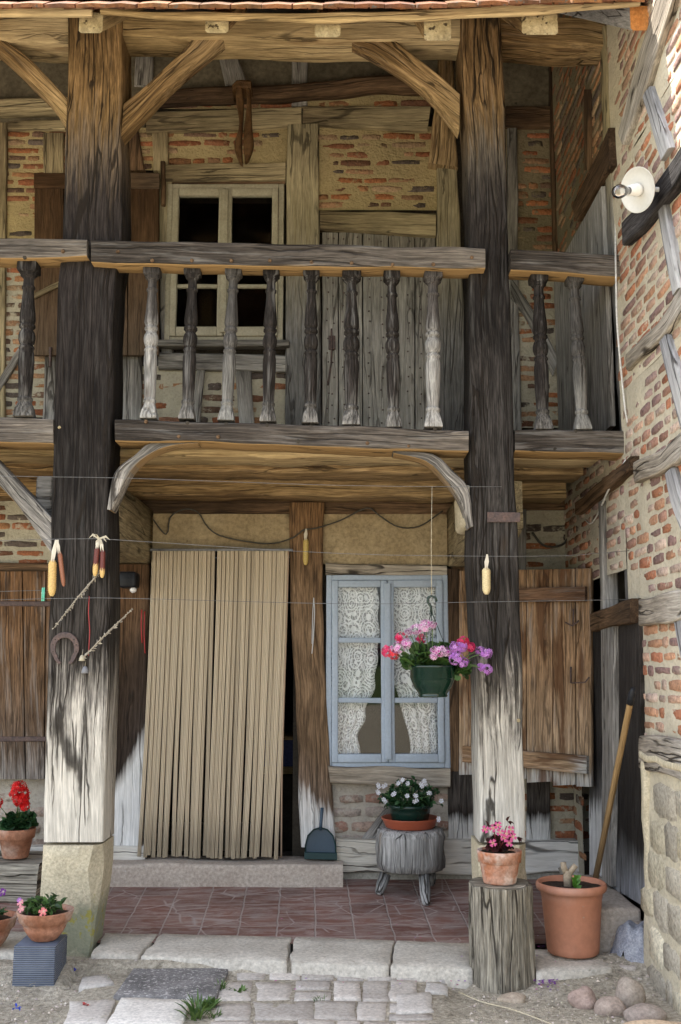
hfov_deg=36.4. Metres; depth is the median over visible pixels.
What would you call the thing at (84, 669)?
bell
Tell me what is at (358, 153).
farmhouse
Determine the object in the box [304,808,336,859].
dustpan
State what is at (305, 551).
clothes line
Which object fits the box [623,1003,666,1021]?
field stone
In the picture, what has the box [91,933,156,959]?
kerb stone
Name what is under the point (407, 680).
lace curtain
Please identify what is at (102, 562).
corn cob
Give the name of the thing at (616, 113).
brick wing
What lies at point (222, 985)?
weed
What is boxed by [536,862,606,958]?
plant pot
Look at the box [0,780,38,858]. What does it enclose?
potted geranium
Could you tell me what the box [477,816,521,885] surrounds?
potted begonia
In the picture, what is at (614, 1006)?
field stone
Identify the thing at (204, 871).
door step
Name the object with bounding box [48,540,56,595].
corn cob
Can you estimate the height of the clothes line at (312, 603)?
0.043 m
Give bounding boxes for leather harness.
[232,80,253,166]
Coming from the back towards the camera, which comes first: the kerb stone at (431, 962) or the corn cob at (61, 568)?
the corn cob at (61, 568)
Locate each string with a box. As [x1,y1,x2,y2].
[311,598,314,653]
[431,507,431,594]
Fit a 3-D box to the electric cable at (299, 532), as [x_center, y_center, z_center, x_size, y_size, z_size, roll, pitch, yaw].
[-0.309,0.091,6.946,2.004,0.249,0.067,0,-8,0]
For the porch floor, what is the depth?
5.92 m
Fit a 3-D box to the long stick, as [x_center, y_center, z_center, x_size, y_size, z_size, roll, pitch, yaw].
[1.380,1.444,5.265,0.036,1.106,0.670,1,-8,-7]
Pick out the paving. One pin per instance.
(411, 1005)
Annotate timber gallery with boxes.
[0,18,623,956]
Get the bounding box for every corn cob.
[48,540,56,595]
[57,540,64,585]
[89,534,109,575]
[99,540,105,577]
[303,529,308,564]
[482,554,490,593]
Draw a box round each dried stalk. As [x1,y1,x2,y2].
[52,571,99,628]
[84,608,132,658]
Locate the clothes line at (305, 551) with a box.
[0,538,628,556]
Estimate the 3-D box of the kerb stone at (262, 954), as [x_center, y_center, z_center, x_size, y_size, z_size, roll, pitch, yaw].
[-0.608,2.268,5.236,0.736,0.137,0.466,-1,-8,4]
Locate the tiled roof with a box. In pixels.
[0,0,648,66]
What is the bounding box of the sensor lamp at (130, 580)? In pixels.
[120,572,139,592]
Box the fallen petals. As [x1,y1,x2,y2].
[275,918,557,989]
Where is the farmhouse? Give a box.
[0,7,593,879]
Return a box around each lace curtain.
[331,588,379,753]
[394,587,437,753]
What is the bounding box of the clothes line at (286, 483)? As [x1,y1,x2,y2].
[16,476,500,486]
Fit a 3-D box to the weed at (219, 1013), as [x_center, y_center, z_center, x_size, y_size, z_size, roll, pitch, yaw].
[-0.542,2.130,4.386,0.089,0.052,0.070,0,-8,0]
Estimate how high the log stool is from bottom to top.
0.408 m
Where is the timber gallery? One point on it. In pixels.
(88, 452)
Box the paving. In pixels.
[63,958,447,1023]
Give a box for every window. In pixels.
[164,184,284,339]
[326,575,450,767]
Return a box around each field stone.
[496,992,525,1003]
[567,986,596,1009]
[594,996,625,1016]
[611,919,642,951]
[615,977,645,1008]
[619,964,636,970]
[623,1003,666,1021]
[623,1019,680,1023]
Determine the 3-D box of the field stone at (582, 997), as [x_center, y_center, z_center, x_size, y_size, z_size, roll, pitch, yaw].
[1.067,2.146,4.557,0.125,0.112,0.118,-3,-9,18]
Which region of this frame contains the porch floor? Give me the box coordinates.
[0,879,545,943]
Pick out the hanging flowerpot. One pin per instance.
(436, 669)
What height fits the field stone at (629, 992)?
0.156 m
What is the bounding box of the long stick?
[593,687,635,878]
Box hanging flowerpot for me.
[381,595,492,696]
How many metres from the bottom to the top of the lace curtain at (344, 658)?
1.193 m
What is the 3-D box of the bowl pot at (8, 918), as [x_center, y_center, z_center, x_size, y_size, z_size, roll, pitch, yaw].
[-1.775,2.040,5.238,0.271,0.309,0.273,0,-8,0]
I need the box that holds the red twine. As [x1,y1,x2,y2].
[141,610,145,652]
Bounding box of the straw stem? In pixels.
[458,992,551,1023]
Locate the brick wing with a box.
[551,0,680,1015]
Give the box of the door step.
[110,855,342,886]
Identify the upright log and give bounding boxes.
[468,877,534,993]
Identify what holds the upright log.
on the ground
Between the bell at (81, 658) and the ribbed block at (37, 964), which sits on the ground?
the ribbed block at (37, 964)
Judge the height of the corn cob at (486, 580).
0.210 m
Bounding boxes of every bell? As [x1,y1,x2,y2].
[79,649,84,660]
[81,660,88,673]
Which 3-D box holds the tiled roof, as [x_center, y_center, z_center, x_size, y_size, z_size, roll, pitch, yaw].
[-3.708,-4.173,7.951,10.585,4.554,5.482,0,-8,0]
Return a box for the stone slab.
[113,968,227,1002]
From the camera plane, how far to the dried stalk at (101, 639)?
5.38 m
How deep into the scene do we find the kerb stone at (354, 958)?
5.05 m
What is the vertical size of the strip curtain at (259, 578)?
1.983 m
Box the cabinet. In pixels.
[253,731,292,850]
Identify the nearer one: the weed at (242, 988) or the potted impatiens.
the weed at (242, 988)
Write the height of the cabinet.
0.927 m
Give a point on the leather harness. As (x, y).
(242, 90)
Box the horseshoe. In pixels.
[50,632,78,664]
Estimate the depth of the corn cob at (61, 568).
5.41 m
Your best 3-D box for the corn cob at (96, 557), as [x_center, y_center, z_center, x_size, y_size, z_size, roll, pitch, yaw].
[-1.264,0.225,5.423,0.115,0.223,0.034,0,-8,0]
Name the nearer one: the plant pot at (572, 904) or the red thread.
the plant pot at (572, 904)
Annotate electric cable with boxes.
[153,507,442,543]
[532,532,566,547]
[585,229,627,523]
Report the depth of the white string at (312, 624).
6.81 m
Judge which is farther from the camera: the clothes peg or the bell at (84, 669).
the clothes peg
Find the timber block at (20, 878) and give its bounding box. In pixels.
[0,851,42,902]
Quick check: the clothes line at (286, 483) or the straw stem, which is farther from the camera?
the clothes line at (286, 483)
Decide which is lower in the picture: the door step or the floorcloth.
the floorcloth
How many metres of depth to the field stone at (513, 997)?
4.63 m
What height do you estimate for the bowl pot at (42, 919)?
0.219 m
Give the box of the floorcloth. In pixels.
[610,920,643,962]
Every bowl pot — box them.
[0,888,16,945]
[16,893,73,941]
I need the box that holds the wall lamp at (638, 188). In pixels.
[611,166,658,212]
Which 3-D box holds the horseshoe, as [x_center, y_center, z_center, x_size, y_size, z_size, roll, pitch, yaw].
[-1.437,0.710,5.393,0.150,0.169,0.014,0,-8,0]
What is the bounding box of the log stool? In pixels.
[375,825,445,905]
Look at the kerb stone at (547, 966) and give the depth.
4.89 m
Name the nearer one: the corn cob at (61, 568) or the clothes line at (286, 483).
the corn cob at (61, 568)
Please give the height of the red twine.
0.286 m
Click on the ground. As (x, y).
(118, 971)
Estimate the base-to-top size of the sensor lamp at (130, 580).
0.136 m
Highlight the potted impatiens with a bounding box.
[375,776,443,830]
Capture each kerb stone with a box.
[0,931,26,959]
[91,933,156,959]
[141,934,291,973]
[290,937,393,979]
[391,941,472,988]
[535,949,611,983]
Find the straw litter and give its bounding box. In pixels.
[15,975,621,1020]
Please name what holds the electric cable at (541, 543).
attached to the farmhouse
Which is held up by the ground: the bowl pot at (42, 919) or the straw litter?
the straw litter
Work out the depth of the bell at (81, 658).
5.36 m
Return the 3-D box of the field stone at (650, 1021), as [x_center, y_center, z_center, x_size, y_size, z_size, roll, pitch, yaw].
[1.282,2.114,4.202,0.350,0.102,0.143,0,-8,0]
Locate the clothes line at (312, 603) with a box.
[6,598,626,603]
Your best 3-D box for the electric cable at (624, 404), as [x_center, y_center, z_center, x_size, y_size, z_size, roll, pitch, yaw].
[1.524,-0.885,6.229,0.080,1.900,1.439,0,-8,1]
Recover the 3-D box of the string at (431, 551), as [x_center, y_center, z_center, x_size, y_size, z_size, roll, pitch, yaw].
[0.473,0.149,5.376,0.006,0.591,0.124,-1,-8,9]
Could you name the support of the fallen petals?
on the ground
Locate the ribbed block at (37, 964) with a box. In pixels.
[12,934,66,986]
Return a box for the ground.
[0,822,680,1023]
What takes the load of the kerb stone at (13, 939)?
on the ground
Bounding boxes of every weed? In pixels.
[174,987,224,1020]
[199,996,219,1008]
[207,1007,221,1018]
[215,977,231,990]
[234,984,248,992]
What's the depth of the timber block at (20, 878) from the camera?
6.10 m
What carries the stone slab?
on the ground
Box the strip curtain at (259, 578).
[137,549,292,859]
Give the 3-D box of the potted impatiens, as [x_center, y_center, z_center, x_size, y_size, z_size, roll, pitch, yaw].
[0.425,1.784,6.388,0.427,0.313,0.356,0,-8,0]
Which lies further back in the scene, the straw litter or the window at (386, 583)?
the window at (386, 583)
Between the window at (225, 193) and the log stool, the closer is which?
the log stool
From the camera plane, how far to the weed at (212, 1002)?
4.50 m
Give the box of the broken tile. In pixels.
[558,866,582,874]
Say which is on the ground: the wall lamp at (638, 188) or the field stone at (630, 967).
the field stone at (630, 967)
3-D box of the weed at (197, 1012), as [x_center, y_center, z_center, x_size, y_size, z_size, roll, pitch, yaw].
[-0.615,2.094,4.369,0.171,0.119,0.203,-7,-11,40]
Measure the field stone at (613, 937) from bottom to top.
0.241 m
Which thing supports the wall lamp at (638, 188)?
attached to the brick wing
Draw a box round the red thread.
[88,596,89,655]
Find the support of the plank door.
in the farmhouse
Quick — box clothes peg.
[41,588,44,600]
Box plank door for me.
[322,232,434,429]
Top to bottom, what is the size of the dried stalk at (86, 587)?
0.314 m

